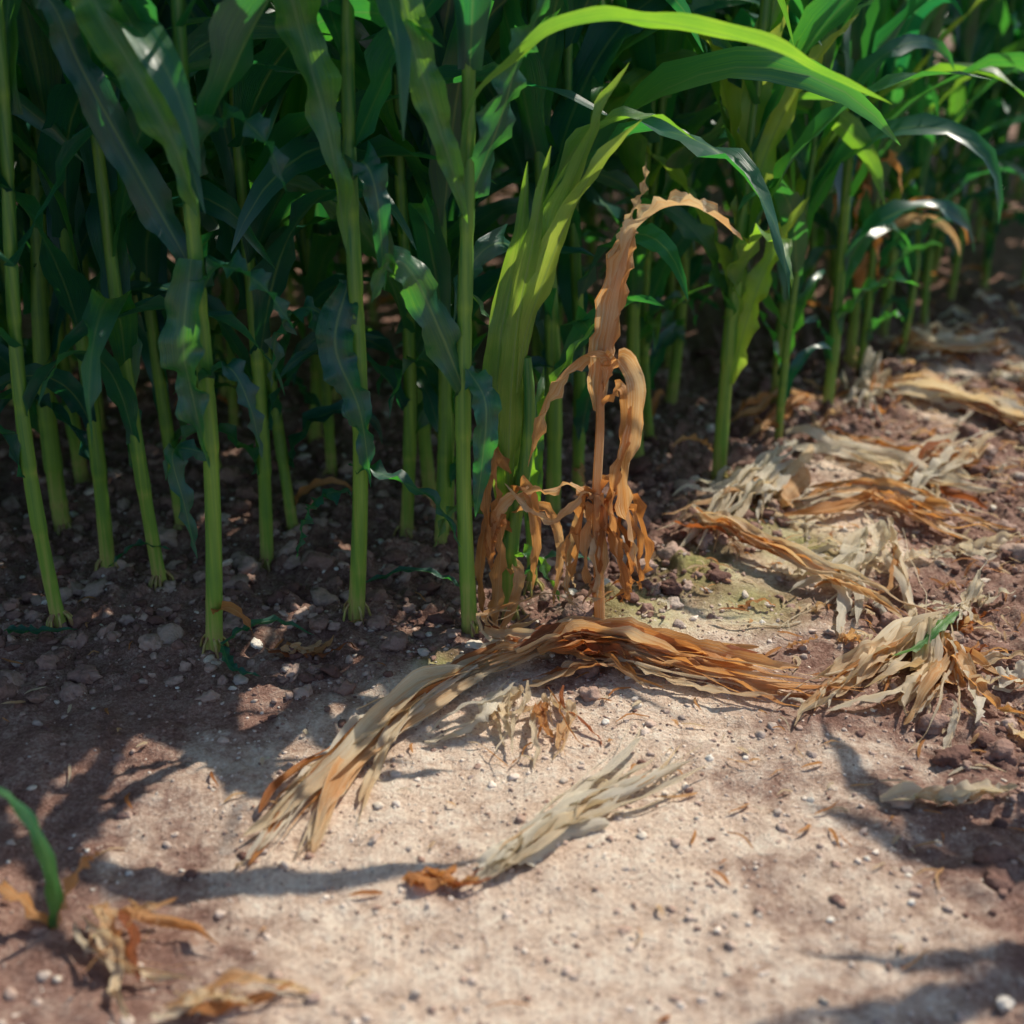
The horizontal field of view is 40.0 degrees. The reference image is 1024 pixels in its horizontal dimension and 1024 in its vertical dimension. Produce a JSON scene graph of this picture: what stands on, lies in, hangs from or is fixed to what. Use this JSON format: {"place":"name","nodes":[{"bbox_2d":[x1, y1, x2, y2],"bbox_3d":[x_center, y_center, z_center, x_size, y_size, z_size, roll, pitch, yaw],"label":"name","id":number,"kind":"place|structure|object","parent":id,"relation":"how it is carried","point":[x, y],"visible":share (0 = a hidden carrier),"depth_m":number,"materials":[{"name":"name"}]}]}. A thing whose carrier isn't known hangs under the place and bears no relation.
{"place":"outdoors","nodes":[
{"label":"outdoors","id":0,"kind":"place"},
{"bbox_2d":[0,3,1023,1023],"bbox_3d":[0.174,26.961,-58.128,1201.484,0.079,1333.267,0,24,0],"label":"ground","id":1,"kind":"structure","parent":0,"point":[987,945],"depth_m":1.71,"materials":[{"name":"soil"}]},
{"bbox_2d":[0,787,103,929],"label":"corn seedling","id":2,"kind":"object","parent":1,"relation":"on","point":[55,896],"visible":1,"depth_m":1.46,"materials":[{"name":"green plant"}]},
{"bbox_2d":[0,0,204,570],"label":"corn plant","id":3,"kind":"object","parent":1,"relation":"on","point":[55,101],"visible":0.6,"depth_m":1.98,"materials":[{"name":"green plant"}]},
{"bbox_2d":[0,0,301,632],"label":"corn plant","id":4,"kind":"object","parent":1,"relation":"on","point":[20,442],"visible":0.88,"depth_m":1.87,"materials":[{"name":"green plant"}]},
{"bbox_2d":[33,0,294,658],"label":"corn plant","id":5,"kind":"object","parent":1,"relation":"on","point":[184,345],"visible":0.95,"depth_m":1.71,"materials":[{"name":"green plant"}]},
{"bbox_2d":[24,0,328,590],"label":"corn plant","id":6,"kind":"object","parent":1,"relation":"on","point":[110,208],"visible":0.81,"depth_m":1.93,"materials":[{"name":"green plant"}]},
{"bbox_2d":[72,897,322,1021],"bbox_3d":[-0.338,0.447,1.396,0.279,0.042,0.139,17,29,33],"label":"dry corn leaf","id":7,"kind":"object","parent":1,"relation":"on","point":[110,942],"visible":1,"depth_m":1.40,"materials":[{"name":"beige plant"}]},
{"bbox_2d":[4,539,589,675],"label":"weeds","id":8,"kind":"object","parent":1,"relation":"on","point":[227,658],"visible":0.85,"depth_m":2.00,"materials":[{"name":"plant"}]},
{"bbox_2d":[261,635,357,657],"bbox_3d":[-0.284,0.193,1.977,0.129,0.028,0.048,-7,25,-16],"label":"dry corn leaf","id":9,"kind":"object","parent":1,"relation":"on","point":[313,649],"visible":1,"depth_m":1.97,"materials":[{"name":"brown plant"}]},
{"bbox_2d":[130,0,607,571],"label":"corn plant","id":10,"kind":"object","parent":1,"relation":"on","point":[252,90],"visible":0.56,"depth_m":2.05,"materials":[{"name":"green plant"}]},
{"bbox_2d":[166,0,588,530],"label":"corn plant","id":11,"kind":"object","parent":1,"relation":"on","point":[420,174],"visible":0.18,"depth_m":2.12,"materials":[{"name":"green plant"}]},
{"bbox_2d":[263,0,573,623],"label":"corn plant","id":12,"kind":"object","parent":1,"relation":"on","point":[336,325],"visible":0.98,"depth_m":1.79,"materials":[{"name":"green plant"}]},
{"bbox_2d":[248,0,642,539],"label":"corn plant","id":13,"kind":"object","parent":1,"relation":"on","point":[415,419],"visible":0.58,"depth_m":2.19,"materials":[{"name":"green plant"}]},
{"bbox_2d":[12,454,1008,1023],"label":"path crumbs","id":14,"kind":"object","parent":1,"relation":"on","point":[680,1004],"visible":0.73,"depth_m":1.56,"materials":[{"name":"soil"}]},
{"bbox_2d":[0,335,1023,1014],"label":"soil clods","id":15,"kind":"object","parent":1,"relation":"on","point":[1000,753],"visible":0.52,"depth_m":2.23,"materials":[{"name":"brown soil"}]},
{"bbox_2d":[0,369,1023,1023],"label":"pebbles","id":16,"kind":"object","parent":1,"relation":"on","point":[1004,1003],"visible":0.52,"depth_m":1.94,"materials":[{"name":"grey stone"}]},
{"bbox_2d":[0,370,1023,1019],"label":"soil crumbs","id":17,"kind":"object","parent":1,"relation":"on","point":[968,988],"visible":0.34,"depth_m":2.04,"materials":[{"name":"brown soil"}]},
{"bbox_2d":[1,329,1023,1023],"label":"chaff","id":18,"kind":"object","parent":1,"relation":"on","point":[895,839],"visible":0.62,"depth_m":1.87,"materials":[{"name":"beige plant"}]},
{"bbox_2d":[473,295,594,598],"bbox_3d":[0.016,-0.096,2.092,0.209,0.493,0.108,-15,28,-30],"label":"corn plant","id":19,"kind":"object","parent":1,"relation":"on","point":[536,477],"visible":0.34,"depth_m":2.10,"materials":[{"name":"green plant"}]},
{"bbox_2d":[237,593,864,867],"bbox_3d":[0.013,0.232,1.843,0.855,0.082,0.352,-11,26,-23],"label":"fallen dry corn plant","id":20,"kind":"object","parent":1,"relation":"on","point":[415,697],"visible":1,"depth_m":1.87,"materials":[{"name":"brown plant"}]},
{"bbox_2d":[401,714,708,890],"bbox_3d":[0.073,0.347,1.643,0.140,0.041,0.441,19,31,37],"label":"dry corn husk","id":21,"kind":"object","parent":1,"relation":"on","point":[541,834],"visible":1,"depth_m":1.61,"materials":[{"name":"beige plant"}]},
{"bbox_2d":[435,62,695,628],"bbox_3d":[0.065,-0.190,1.929,0.350,0.815,0.117,0,24,0],"label":"corn plant","id":22,"kind":"object","parent":1,"relation":"on","point":[525,282],"visible":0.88,"depth_m":1.91,"materials":[{"name":"green plant"}]},
{"bbox_2d":[484,165,742,625],"bbox_3d":[0.129,-0.135,1.934,0.337,0.680,0.093,0,24,0],"label":"withered corn plant","id":23,"kind":"object","parent":1,"relation":"on","point":[600,360],"visible":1,"depth_m":1.95,"materials":[{"name":"brown plant"}]},
{"bbox_2d":[453,0,789,515],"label":"corn plant","id":24,"kind":"object","parent":1,"relation":"on","point":[531,106],"visible":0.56,"depth_m":2.18,"materials":[{"name":"green plant"}]},
{"bbox_2d":[370,0,890,636],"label":"corn plant","id":25,"kind":"object","parent":1,"relation":"on","point":[466,166],"visible":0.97,"depth_m":1.75,"materials":[{"name":"green plant"}]},
{"bbox_2d":[568,0,884,457],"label":"corn plant","id":26,"kind":"object","parent":1,"relation":"on","point":[848,128],"visible":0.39,"depth_m":2.45,"materials":[{"name":"green plant"}]},
{"bbox_2d":[476,0,991,480],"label":"corn plant","id":27,"kind":"object","parent":1,"relation":"on","point":[752,106],"visible":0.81,"depth_m":2.35,"materials":[{"name":"green plant"}]},
{"bbox_2d":[657,438,931,632],"bbox_3d":[0.437,0.027,2.296,0.395,0.099,0.660,0,24,0],"label":"dry corn husk","id":28,"kind":"object","parent":1,"relation":"on","point":[764,473],"visible":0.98,"depth_m":2.28,"materials":[{"name":"brown plant"}]},
{"bbox_2d":[573,0,1023,402],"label":"corn plant","id":29,"kind":"object","parent":1,"relation":"on","point":[811,259],"visible":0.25,"depth_m":2.77,"materials":[{"name":"green plant"}]},
{"bbox_2d":[657,279,1023,748],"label":"dry leaf litter","id":30,"kind":"object","parent":1,"relation":"on","point":[970,547],"visible":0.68,"depth_m":2.31,"materials":[{"name":"beige plant"}]},
{"bbox_2d":[730,321,1023,548],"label":"dry corn husk","id":31,"kind":"object","parent":1,"relation":"on","point":[889,490],"visible":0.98,"depth_m":2.64,"materials":[{"name":"beige plant"}]},
{"bbox_2d":[749,0,1023,337],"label":"corn plant","id":32,"kind":"object","parent":1,"relation":"on","point":[895,255],"visible":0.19,"depth_m":3.37,"materials":[{"name":"green plant"}]},
{"bbox_2d":[772,554,1023,750],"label":"dry corn husk","id":33,"kind":"object","parent":1,"relation":"on","point":[930,663],"visible":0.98,"depth_m":1.92,"materials":[{"name":"beige plant"}]},
{"bbox_2d":[892,611,959,655],"bbox_3d":[0.586,0.172,1.970,0.163,0.023,0.021,-21,32,-39],"label":"corn leaf","id":34,"kind":"object","parent":33,"relation":"on","point":[944,623],"visible":1,"depth_m":1.97,"materials":[{"name":"green plant"}]},
{"bbox_2d":[813,0,983,369],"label":"corn plant","id":35,"kind":"object","parent":1,"relation":"on","point":[830,207],"visible":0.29,"depth_m":2.99,"materials":[{"name":"green plant"}]},
{"bbox_2d":[880,779,1017,805],"bbox_3d":[0.519,0.334,1.669,0.171,0.028,0.035,-2,24,-4],"label":"dry corn leaf","id":36,"kind":"object","parent":1,"relation":"on","point":[961,792],"visible":1,"depth_m":1.67,"materials":[{"name":"beige plant"}]},
{"bbox_2d":[943,19,1023,289],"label":"corn plant","id":37,"kind":"object","parent":1,"relation":"on","point":[1010,93],"visible":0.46,"depth_m":3.59,"materials":[{"name":"green plant"}]},
{"bbox_2d":[0,0,1023,546],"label":"corn field","id":38,"kind":"structure","parent":0,"point":[872,46],"depth_m":2.47,"materials":[{"name":"green plant"}]}
]}

